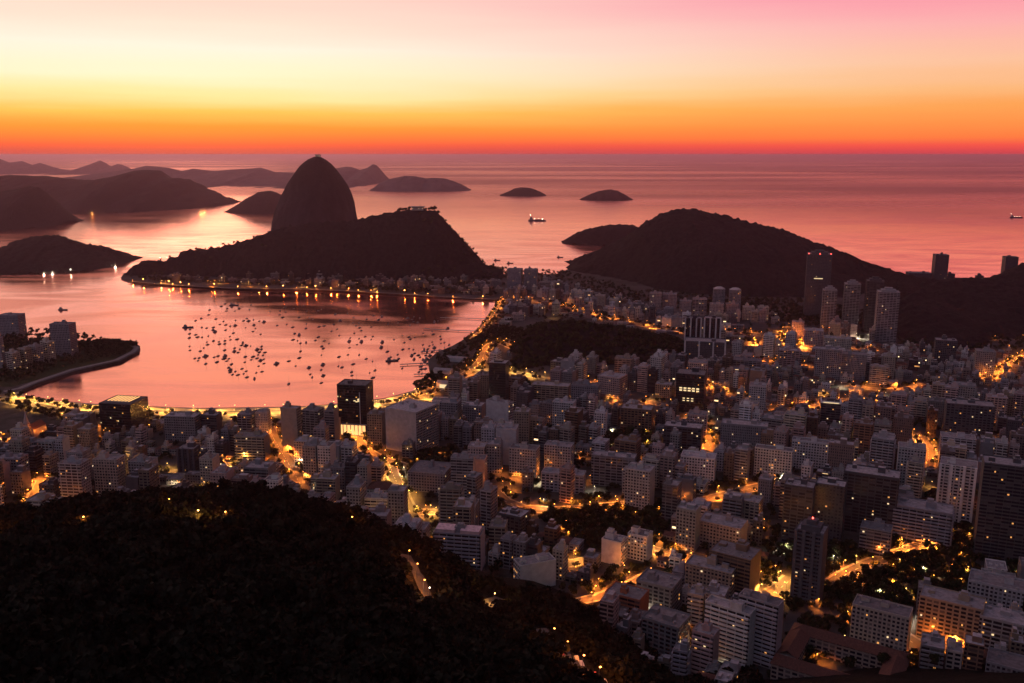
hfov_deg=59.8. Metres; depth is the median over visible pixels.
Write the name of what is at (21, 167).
mountain range
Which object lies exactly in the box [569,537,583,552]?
building
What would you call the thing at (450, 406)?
apartment block
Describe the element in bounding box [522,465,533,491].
apartment block
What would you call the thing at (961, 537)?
tree
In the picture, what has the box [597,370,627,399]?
apartment block
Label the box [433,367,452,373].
boat shed
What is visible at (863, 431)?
apartment block
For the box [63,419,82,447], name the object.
apartment block
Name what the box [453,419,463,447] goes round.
apartment block
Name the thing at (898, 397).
apartment block
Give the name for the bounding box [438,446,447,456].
tree
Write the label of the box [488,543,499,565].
building
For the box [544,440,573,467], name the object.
apartment block
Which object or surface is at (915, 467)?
apartment block
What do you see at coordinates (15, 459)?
apartment block
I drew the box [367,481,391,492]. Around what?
house
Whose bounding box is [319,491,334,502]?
building
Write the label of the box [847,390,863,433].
apartment block
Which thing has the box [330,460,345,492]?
apartment block
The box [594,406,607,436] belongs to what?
apartment block
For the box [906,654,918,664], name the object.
tree
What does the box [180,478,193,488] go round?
apartment block
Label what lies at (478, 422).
apartment block
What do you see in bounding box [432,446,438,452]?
tree
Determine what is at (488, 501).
apartment block
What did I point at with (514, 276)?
apartment block
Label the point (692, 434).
apartment block
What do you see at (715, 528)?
apartment block
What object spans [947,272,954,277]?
apartment block
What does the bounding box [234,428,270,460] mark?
apartment block
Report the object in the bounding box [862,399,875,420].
apartment block
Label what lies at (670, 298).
apartment block
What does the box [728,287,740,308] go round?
tower block
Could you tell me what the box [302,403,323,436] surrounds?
apartment block
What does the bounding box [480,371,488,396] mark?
apartment block
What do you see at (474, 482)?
apartment block
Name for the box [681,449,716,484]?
apartment block
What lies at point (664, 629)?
apartment block
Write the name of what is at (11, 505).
tree
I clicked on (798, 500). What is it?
apartment block
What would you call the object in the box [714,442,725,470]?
apartment block
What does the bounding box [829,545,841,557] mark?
tree
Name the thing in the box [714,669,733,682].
building
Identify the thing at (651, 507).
tree
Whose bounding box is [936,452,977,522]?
tower block
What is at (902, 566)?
tree
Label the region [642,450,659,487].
apartment block
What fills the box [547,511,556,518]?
tree
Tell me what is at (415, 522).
apartment block
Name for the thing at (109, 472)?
apartment block
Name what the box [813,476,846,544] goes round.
apartment block
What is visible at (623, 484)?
apartment block
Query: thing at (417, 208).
cable car station
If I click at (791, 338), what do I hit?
apartment block
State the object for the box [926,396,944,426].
apartment block
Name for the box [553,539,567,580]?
apartment block
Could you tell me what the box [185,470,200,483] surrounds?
building
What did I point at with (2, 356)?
apartment block
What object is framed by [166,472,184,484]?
building
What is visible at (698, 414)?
apartment block
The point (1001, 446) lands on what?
apartment block
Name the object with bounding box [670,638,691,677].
apartment block
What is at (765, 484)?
apartment block
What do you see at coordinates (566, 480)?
apartment block
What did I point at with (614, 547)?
apartment block
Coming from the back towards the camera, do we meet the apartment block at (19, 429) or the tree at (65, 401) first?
the tree at (65, 401)
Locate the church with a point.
(37, 427)
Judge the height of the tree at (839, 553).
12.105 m
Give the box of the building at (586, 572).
[577,563,593,584]
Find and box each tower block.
[49,320,78,355]
[176,441,200,472]
[713,286,724,306]
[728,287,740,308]
[803,249,831,317]
[819,397,841,430]
[820,285,836,329]
[841,279,860,329]
[862,276,884,332]
[874,287,899,341]
[931,252,948,279]
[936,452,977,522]
[972,454,1023,560]
[1001,255,1018,272]
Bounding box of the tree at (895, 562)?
[892,559,898,567]
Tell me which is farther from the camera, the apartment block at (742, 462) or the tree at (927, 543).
the apartment block at (742, 462)
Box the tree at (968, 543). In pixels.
[964,539,973,548]
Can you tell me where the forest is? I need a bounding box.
[0,479,764,682]
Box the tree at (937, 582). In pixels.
[931,579,942,587]
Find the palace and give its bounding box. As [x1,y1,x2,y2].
[770,622,910,679]
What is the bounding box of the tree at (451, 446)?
[447,444,453,451]
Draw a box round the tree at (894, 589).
[887,584,902,595]
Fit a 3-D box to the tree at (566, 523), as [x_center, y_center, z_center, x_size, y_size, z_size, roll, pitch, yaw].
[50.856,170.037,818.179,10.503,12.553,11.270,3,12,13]
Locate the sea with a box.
[0,156,1023,407]
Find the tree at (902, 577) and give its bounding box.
[898,573,906,584]
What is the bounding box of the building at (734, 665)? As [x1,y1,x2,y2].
[720,659,740,678]
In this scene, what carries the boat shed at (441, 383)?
on the ground at (10, 415)
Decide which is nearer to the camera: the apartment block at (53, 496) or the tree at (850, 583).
the tree at (850, 583)
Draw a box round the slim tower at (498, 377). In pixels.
[489,359,508,399]
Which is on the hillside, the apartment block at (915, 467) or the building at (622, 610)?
the building at (622, 610)
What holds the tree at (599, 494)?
on the ground at (10, 415)
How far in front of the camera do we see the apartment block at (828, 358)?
1366.62 m
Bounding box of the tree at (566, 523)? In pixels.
[563,520,571,526]
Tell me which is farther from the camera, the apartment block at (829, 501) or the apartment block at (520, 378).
the apartment block at (520, 378)
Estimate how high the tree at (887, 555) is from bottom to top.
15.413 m
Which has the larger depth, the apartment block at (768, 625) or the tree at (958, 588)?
the tree at (958, 588)
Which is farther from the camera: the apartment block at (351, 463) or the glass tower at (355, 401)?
the glass tower at (355, 401)
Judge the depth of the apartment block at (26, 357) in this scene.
1442.35 m
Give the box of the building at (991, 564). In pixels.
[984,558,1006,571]
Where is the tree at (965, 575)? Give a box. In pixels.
[960,572,968,580]
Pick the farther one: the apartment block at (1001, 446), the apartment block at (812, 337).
the apartment block at (812, 337)
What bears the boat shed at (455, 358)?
on the ground at (10, 415)
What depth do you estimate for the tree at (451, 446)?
1025.02 m
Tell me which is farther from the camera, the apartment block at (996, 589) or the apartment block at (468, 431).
the apartment block at (468, 431)
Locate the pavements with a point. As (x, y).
(568, 505)
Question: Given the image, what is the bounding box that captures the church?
[23,413,46,436]
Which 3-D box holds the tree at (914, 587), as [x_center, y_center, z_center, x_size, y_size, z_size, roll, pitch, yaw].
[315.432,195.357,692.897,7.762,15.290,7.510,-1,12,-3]
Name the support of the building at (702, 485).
on the ground at (10, 415)
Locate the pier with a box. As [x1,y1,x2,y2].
[424,328,472,330]
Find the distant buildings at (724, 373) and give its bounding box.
[0,271,1023,672]
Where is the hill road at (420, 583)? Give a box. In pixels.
[401,554,588,670]
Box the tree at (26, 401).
[22,399,31,404]
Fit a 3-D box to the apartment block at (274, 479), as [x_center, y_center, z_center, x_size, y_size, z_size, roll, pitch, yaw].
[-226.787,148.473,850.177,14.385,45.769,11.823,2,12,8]
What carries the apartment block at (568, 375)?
on the ground at (10, 415)
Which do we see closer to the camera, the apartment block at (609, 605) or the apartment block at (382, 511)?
the apartment block at (609, 605)
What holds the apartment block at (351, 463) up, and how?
on the ground at (10, 415)
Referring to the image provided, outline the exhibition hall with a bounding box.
[385,398,438,454]
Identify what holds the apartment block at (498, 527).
on the ground at (10, 415)
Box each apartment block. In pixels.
[0,312,26,336]
[0,336,5,367]
[0,450,29,469]
[0,458,11,491]
[5,347,21,370]
[8,435,30,452]
[9,465,31,494]
[10,422,30,437]
[17,343,32,368]
[23,445,44,475]
[25,491,54,506]
[28,342,43,364]
[37,436,55,453]
[38,476,60,496]
[40,337,56,362]
[42,449,58,476]
[43,495,63,504]
[53,434,70,461]
[57,455,92,496]
[63,408,96,424]
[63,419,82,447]
[66,444,92,474]
[77,423,98,449]
[93,450,125,495]
[116,486,129,492]
[125,468,139,490]
[128,453,159,479]
[138,460,159,488]
[164,410,201,440]
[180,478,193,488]
[199,451,219,484]
[201,407,222,433]
[210,464,233,486]
[215,439,228,458]
[231,473,252,484]
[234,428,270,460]
[237,407,255,431]
[244,458,275,477]
[249,474,264,482]
[255,408,271,433]
[264,472,282,488]
[280,401,301,451]
[293,434,323,461]
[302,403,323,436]
[302,434,320,480]
[311,469,340,500]
[313,420,328,440]
[317,439,335,472]
[324,402,339,440]
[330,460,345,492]
[340,438,357,462]
[345,455,359,485]
[346,474,366,505]
[357,458,370,486]
[364,490,387,507]
[366,502,391,525]
[367,409,385,444]
[371,457,384,481]
[388,483,407,524]
[395,513,421,536]
[402,438,415,459]
[422,521,429,536]
[433,517,484,570]
[438,481,463,523]
[439,397,461,417]
[441,413,449,439]
[448,371,461,397]
[449,411,459,439]
[451,451,474,497]
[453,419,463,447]
[453,497,474,524]
[462,421,473,447]
[463,399,485,422]
[467,471,482,512]
[468,439,486,453]
[469,376,479,400]
[471,453,487,486]
[474,416,492,440]
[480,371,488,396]
[480,480,497,529]
[481,420,495,441]
[486,395,513,422]
[486,436,502,473]
[489,515,507,550]
[496,421,518,464]
[497,505,530,536]
[500,531,516,569]
[507,267,522,288]
[509,373,525,399]
[509,441,539,477]
[513,532,529,557]
[513,552,555,585]
[514,404,530,443]
[516,388,531,406]
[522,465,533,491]
[524,266,537,289]
[527,533,542,555]
[529,399,540,416]
[531,380,570,400]
[531,415,544,443]
[539,426,548,454]
[540,399,552,424]
[541,467,585,493]
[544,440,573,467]
[544,518,560,546]
[552,396,575,425]
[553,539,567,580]
[559,421,574,441]
[559,461,574,502]
[561,367,575,383]
[565,406,582,449]
[571,379,599,402]
[575,440,591,455]
[576,359,586,379]
[578,420,589,442]
[586,351,598,373]
[587,393,597,416]
[588,422,600,443]
[591,436,609,461]
[591,450,636,487]
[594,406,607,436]
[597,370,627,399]
[600,590,618,631]
[601,527,627,565]
[605,581,648,612]
[614,353,633,372]
[614,434,640,462]
[616,612,631,636]
[620,403,653,430]
[622,466,626,492]
[624,460,654,509]
[627,525,652,561]
[628,367,637,390]
[629,605,646,633]
[631,627,644,651]
[636,568,682,609]
[637,362,650,392]
[641,603,690,659]
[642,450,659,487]
[647,366,657,392]
[649,290,661,316]
[650,352,664,380]
[655,376,672,397]
[659,449,677,488]
[661,475,681,520]
[662,291,676,312]
[663,418,702,450]
[670,427,681,455]
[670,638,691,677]
[675,500,700,551]
[676,473,696,501]
[679,297,691,312]
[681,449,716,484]
[685,554,735,597]
[687,406,707,435]
[687,583,707,626]
[688,357,707,383]
[690,618,719,674]
[692,295,706,316]
[699,511,747,548]
[704,576,729,612]
[704,594,755,666]
[709,302,723,315]
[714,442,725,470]
[720,418,768,446]
[722,492,744,517]
[723,447,734,480]
[725,300,738,315]
[730,488,762,529]
[732,339,743,356]
[733,355,761,367]
[733,443,750,482]
[738,588,784,668]
[739,399,752,419]
[742,302,754,319]
[749,367,766,383]
[749,379,766,409]
[752,512,763,545]
[754,444,793,478]
[758,305,768,320]
[758,471,773,504]
[761,428,773,444]
[762,332,775,357]
[762,413,783,429]
[773,424,788,446]
[778,346,801,367]
[778,472,800,518]
[781,475,815,542]
[783,407,807,431]
[785,330,796,347]
[791,318,804,339]
[792,436,828,469]
[801,458,813,477]
[803,327,823,347]
[806,411,818,435]
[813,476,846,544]
[814,345,841,380]
[823,334,851,349]
[827,437,853,468]
[840,350,866,380]
[841,412,853,440]
[843,463,900,533]
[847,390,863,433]
[850,594,912,651]
[853,416,873,452]
[859,517,892,556]
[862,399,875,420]
[868,363,888,386]
[869,429,896,468]
[874,400,892,422]
[874,417,891,432]
[882,351,895,378]
[891,390,906,412]
[892,409,913,442]
[892,496,954,548]
[896,439,926,488]
[905,453,924,498]
[906,271,931,277]
[914,396,927,418]
[916,584,985,647]
[919,630,944,668]
[925,405,937,436]
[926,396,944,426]
[931,381,944,397]
[933,334,957,363]
[937,431,976,463]
[937,444,955,483]
[941,438,966,458]
[944,381,958,397]
[944,637,962,668]
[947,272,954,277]
[955,380,975,398]
[962,632,984,670]
[967,568,1023,607]
[973,347,995,376]
[975,273,983,277]
[978,437,993,456]
[978,603,1023,654]
[985,393,1007,420]
[985,647,1023,672]
[993,435,1007,456]
[1005,415,1021,439]
[1007,425,1023,458]
[1007,438,1019,456]
[1007,626,1023,654]
[1011,389,1023,416]
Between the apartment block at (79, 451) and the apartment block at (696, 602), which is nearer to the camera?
the apartment block at (696, 602)
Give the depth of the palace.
598.08 m
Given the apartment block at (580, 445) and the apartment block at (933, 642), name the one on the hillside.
the apartment block at (933, 642)
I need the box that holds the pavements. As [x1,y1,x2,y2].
[0,281,1023,653]
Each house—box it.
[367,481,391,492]
[697,671,715,680]
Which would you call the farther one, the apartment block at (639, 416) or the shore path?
the shore path
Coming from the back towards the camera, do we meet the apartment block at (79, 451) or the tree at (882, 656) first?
the apartment block at (79, 451)
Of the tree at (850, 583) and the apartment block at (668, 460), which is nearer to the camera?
the tree at (850, 583)
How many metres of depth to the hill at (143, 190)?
5830.12 m
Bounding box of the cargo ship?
[528,215,545,220]
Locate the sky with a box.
[0,0,1023,155]
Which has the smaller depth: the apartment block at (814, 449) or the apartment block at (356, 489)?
the apartment block at (356, 489)
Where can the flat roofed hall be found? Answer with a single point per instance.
(428, 476)
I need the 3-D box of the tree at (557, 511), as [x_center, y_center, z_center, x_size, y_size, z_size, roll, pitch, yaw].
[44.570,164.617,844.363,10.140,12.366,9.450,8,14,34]
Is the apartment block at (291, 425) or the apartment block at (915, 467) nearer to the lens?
the apartment block at (915, 467)
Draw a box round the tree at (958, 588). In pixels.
[954,587,963,590]
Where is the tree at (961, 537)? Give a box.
[955,532,969,546]
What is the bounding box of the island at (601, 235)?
[562,224,637,245]
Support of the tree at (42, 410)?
on the ground at (10, 415)
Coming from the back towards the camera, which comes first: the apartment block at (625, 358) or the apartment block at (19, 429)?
the apartment block at (625, 358)
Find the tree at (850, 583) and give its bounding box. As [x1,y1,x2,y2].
[837,578,855,587]
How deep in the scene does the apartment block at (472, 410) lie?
1114.01 m
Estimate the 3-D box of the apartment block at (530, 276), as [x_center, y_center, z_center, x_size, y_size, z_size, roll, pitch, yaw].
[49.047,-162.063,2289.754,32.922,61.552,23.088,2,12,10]
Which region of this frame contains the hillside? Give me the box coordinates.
[0,505,1023,682]
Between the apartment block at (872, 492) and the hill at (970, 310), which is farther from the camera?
the hill at (970, 310)
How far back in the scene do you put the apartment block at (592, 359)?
1410.55 m
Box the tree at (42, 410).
[36,408,45,414]
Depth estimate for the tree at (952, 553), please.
752.08 m
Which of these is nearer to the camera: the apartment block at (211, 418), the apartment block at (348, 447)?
the apartment block at (348, 447)
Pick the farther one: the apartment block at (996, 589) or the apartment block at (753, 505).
the apartment block at (753, 505)
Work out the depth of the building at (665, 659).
589.90 m
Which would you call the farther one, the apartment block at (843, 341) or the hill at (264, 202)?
the hill at (264, 202)
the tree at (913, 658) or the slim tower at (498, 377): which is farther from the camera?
the slim tower at (498, 377)
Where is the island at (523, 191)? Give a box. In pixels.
[500,187,545,195]
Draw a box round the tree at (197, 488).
[195,483,207,491]
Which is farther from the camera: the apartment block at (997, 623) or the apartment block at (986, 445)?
the apartment block at (986, 445)
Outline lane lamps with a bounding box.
[177,284,979,663]
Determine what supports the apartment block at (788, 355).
on the ground at (10, 415)
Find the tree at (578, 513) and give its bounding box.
[572,509,581,518]
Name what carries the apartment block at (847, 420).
on the ground at (10, 415)
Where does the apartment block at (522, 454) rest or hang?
on the ground at (10, 415)
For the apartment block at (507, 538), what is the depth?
742.99 m
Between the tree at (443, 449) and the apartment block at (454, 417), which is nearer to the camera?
the tree at (443, 449)
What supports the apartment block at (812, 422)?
on the ground at (10, 415)
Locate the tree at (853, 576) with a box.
[849,571,857,582]
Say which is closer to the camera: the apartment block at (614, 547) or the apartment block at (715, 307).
the apartment block at (614, 547)
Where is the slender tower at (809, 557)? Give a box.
[790,516,828,606]
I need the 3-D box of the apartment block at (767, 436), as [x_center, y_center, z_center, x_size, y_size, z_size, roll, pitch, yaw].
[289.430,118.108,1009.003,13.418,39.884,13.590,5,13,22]
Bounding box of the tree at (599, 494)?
[594,491,606,497]
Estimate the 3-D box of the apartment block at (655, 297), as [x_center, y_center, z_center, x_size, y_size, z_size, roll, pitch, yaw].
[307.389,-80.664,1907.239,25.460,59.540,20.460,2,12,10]
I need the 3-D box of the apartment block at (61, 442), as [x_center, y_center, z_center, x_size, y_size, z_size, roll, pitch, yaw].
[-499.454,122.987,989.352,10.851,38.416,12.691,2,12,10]
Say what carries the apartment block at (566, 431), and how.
on the ground at (10, 415)
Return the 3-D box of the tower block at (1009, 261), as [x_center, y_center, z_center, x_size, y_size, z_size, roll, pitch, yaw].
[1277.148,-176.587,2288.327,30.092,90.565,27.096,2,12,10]
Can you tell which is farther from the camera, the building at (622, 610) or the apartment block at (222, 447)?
the apartment block at (222, 447)
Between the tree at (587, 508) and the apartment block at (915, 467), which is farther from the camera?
the apartment block at (915, 467)
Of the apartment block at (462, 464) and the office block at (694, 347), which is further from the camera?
the office block at (694, 347)
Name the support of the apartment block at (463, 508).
on the ground at (10, 415)
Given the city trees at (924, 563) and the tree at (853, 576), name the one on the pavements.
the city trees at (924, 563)
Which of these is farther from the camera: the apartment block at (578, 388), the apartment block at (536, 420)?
the apartment block at (578, 388)
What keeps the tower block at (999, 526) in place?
on the ground at (10, 415)
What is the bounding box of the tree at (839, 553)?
[836,550,842,557]
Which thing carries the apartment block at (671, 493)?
on the ground at (10, 415)
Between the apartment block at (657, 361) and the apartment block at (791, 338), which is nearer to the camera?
the apartment block at (657, 361)
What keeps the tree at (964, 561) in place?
on the ground at (10, 415)
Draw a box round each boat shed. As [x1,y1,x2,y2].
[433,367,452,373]
[436,380,447,387]
[445,355,466,361]
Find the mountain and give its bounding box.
[271,157,356,230]
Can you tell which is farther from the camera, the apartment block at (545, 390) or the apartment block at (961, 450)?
the apartment block at (545, 390)
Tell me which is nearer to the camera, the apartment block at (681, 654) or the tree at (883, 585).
the apartment block at (681, 654)
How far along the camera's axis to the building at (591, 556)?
744.83 m
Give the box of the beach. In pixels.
[11,386,432,415]
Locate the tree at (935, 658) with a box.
[929,653,940,669]
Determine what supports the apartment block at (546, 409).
on the ground at (10, 415)
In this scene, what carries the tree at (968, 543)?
on the ground at (10, 415)
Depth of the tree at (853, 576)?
712.65 m
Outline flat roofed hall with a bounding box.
[408,459,450,492]
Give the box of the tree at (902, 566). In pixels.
[896,563,912,572]
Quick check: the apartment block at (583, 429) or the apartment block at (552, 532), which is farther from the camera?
the apartment block at (583, 429)
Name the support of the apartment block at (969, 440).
on the ground at (10, 415)
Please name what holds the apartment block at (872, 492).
on the ground at (10, 415)
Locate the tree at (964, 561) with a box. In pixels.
[959,557,967,567]
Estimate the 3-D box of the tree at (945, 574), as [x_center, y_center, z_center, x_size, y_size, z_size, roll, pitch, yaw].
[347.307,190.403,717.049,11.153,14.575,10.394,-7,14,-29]
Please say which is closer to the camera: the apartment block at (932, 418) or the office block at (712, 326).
the apartment block at (932, 418)
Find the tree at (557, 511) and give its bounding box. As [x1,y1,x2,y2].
[554,509,564,514]
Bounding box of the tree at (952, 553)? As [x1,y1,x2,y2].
[946,549,959,561]
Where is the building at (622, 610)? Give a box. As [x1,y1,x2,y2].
[597,602,628,618]
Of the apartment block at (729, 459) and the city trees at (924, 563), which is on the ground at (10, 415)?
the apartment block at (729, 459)
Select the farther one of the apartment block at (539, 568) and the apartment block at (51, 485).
the apartment block at (51, 485)
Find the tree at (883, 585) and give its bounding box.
[877,581,887,590]
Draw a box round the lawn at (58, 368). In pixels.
[0,342,133,386]
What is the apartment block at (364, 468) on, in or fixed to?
on the ground at (10, 415)
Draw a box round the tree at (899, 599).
[896,596,903,603]
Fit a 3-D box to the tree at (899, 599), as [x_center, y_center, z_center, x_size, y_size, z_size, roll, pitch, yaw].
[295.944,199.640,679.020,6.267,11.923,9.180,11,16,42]
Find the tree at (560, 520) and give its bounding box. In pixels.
[556,516,564,524]
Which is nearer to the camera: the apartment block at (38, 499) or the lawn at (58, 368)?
the apartment block at (38, 499)
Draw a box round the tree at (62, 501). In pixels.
[52,497,65,506]
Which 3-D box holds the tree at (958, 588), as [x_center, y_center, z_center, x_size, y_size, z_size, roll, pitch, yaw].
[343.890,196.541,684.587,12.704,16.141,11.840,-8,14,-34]
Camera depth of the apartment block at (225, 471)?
844.80 m
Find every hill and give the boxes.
[0,170,240,213]
[0,186,83,229]
[0,235,142,274]
[120,209,503,281]
[225,191,280,213]
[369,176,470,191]
[512,322,683,370]
[564,208,963,298]
[896,262,1023,351]
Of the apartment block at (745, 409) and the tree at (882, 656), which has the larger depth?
the apartment block at (745, 409)
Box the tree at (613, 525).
[609,522,618,530]
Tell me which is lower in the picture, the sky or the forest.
the forest
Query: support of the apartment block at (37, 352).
on the ground at (10, 415)
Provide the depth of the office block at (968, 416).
1058.06 m
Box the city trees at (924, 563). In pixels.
[0,297,1023,676]
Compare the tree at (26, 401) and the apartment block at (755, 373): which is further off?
the apartment block at (755, 373)
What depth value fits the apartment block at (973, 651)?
577.67 m
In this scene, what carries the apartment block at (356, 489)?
on the ground at (10, 415)
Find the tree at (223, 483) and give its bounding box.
[218,478,229,491]
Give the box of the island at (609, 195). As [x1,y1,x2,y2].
[580,189,632,200]
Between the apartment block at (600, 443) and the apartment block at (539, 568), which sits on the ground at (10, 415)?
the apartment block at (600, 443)
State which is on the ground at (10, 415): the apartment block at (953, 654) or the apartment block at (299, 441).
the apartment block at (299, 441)
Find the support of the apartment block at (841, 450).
on the ground at (10, 415)
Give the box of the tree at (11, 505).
[3,502,16,509]
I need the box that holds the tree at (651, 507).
[643,504,655,511]
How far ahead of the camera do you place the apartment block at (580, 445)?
1027.21 m
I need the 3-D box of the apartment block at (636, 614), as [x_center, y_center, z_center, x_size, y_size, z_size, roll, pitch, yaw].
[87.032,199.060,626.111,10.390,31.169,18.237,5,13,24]
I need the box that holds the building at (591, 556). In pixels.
[583,548,600,570]
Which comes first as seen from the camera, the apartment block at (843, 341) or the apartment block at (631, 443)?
the apartment block at (631, 443)
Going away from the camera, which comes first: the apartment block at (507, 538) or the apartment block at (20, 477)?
the apartment block at (507, 538)
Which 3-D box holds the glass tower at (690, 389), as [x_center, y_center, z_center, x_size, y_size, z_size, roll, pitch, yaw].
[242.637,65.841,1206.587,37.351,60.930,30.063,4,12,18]
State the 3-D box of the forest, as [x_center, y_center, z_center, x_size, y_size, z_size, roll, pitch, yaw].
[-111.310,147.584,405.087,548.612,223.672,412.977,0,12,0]
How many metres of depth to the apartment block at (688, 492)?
887.78 m
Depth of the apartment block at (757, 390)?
1187.21 m
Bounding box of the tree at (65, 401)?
[61,399,68,403]
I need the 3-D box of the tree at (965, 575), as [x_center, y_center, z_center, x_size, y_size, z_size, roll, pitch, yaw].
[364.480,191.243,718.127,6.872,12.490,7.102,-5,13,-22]
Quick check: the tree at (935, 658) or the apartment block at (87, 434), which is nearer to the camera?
the tree at (935, 658)
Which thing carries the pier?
in the sea
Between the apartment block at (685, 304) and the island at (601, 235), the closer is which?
the apartment block at (685, 304)
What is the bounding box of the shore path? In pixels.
[4,345,138,391]
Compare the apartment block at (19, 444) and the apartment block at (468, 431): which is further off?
the apartment block at (468, 431)
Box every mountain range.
[0,159,130,174]
[64,164,388,188]
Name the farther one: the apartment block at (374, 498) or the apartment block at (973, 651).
the apartment block at (374, 498)
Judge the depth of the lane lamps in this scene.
829.94 m
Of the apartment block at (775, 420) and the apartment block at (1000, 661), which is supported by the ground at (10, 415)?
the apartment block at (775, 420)
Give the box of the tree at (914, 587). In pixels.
[912,584,917,599]
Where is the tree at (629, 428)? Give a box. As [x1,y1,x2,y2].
[626,425,634,430]
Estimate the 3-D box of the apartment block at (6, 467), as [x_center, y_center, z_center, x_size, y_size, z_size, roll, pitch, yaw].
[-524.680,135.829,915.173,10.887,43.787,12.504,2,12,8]
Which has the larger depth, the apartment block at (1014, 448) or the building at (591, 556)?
the apartment block at (1014, 448)
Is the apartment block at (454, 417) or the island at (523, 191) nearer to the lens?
the apartment block at (454, 417)
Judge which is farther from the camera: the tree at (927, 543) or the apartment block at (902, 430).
the apartment block at (902, 430)
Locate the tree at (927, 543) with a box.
[923,540,930,546]
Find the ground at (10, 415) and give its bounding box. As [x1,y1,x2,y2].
[0,269,1023,678]
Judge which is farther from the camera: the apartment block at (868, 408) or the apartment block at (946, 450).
the apartment block at (868, 408)
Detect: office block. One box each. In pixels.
[99,395,149,434]
[684,315,701,340]
[684,337,725,359]
[703,315,721,337]
[709,539,760,594]
[941,397,995,436]
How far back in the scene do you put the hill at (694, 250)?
2372.73 m
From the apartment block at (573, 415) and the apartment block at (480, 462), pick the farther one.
the apartment block at (573, 415)
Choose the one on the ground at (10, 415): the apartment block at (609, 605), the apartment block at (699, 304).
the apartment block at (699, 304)
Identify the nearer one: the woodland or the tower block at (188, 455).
the tower block at (188, 455)
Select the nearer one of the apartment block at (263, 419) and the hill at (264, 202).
the apartment block at (263, 419)
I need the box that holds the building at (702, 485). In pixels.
[696,470,708,494]
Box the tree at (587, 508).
[583,504,592,515]
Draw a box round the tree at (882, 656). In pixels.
[876,652,890,663]
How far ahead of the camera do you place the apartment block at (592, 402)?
1174.71 m
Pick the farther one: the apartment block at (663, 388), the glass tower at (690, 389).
the apartment block at (663, 388)
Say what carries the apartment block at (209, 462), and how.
on the ground at (10, 415)
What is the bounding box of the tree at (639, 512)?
[637,509,644,515]
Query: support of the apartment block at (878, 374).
on the ground at (10, 415)
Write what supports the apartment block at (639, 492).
on the ground at (10, 415)
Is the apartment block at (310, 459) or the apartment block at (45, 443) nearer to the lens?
the apartment block at (310, 459)
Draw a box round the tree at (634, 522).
[631,520,640,527]
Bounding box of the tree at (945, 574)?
[939,569,950,581]
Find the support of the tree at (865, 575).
on the ground at (10, 415)
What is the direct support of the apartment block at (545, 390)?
on the ground at (10, 415)
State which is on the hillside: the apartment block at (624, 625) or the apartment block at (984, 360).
the apartment block at (624, 625)
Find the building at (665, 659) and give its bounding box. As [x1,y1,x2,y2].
[657,654,671,669]
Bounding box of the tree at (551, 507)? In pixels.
[547,505,555,510]
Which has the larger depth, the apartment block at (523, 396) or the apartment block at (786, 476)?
the apartment block at (523, 396)
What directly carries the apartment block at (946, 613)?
on the ground at (10, 415)
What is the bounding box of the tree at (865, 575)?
[857,570,873,583]
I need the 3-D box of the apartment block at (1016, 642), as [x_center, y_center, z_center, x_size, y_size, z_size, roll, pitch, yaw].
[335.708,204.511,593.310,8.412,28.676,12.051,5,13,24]
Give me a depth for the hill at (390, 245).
2509.32 m
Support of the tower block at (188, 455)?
on the ground at (10, 415)
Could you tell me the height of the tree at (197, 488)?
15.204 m
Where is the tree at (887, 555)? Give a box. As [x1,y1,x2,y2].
[882,551,895,564]
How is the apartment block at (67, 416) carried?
on the ground at (10, 415)
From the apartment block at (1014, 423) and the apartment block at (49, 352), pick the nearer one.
the apartment block at (1014, 423)
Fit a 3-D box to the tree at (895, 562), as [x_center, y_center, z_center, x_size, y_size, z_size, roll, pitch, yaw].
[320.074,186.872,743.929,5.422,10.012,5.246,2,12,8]
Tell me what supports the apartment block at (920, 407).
on the ground at (10, 415)
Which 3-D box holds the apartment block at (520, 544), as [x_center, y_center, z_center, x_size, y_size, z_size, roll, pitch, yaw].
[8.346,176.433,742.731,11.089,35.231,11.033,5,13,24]
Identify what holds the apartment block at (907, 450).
on the ground at (10, 415)
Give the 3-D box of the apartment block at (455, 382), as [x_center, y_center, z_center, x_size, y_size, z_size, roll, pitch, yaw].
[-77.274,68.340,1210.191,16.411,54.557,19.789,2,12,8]
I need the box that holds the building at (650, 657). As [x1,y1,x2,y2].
[641,651,653,659]
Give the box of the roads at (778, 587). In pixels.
[0,281,1023,650]
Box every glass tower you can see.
[337,379,373,435]
[675,367,706,411]
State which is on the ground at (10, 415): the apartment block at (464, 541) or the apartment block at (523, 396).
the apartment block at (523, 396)
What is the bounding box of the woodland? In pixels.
[0,208,1023,380]
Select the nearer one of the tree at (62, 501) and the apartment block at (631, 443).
the tree at (62, 501)
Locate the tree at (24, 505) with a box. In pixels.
[19,502,32,509]
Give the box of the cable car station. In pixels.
[411,206,424,210]
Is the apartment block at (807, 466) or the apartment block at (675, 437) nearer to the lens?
the apartment block at (807, 466)
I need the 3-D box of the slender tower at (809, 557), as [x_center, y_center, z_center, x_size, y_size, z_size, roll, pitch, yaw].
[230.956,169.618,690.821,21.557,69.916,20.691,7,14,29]
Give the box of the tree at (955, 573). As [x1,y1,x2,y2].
[948,568,961,577]
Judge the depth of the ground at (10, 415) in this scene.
1158.08 m
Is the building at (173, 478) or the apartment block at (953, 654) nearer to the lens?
the apartment block at (953, 654)
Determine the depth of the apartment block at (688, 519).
776.89 m

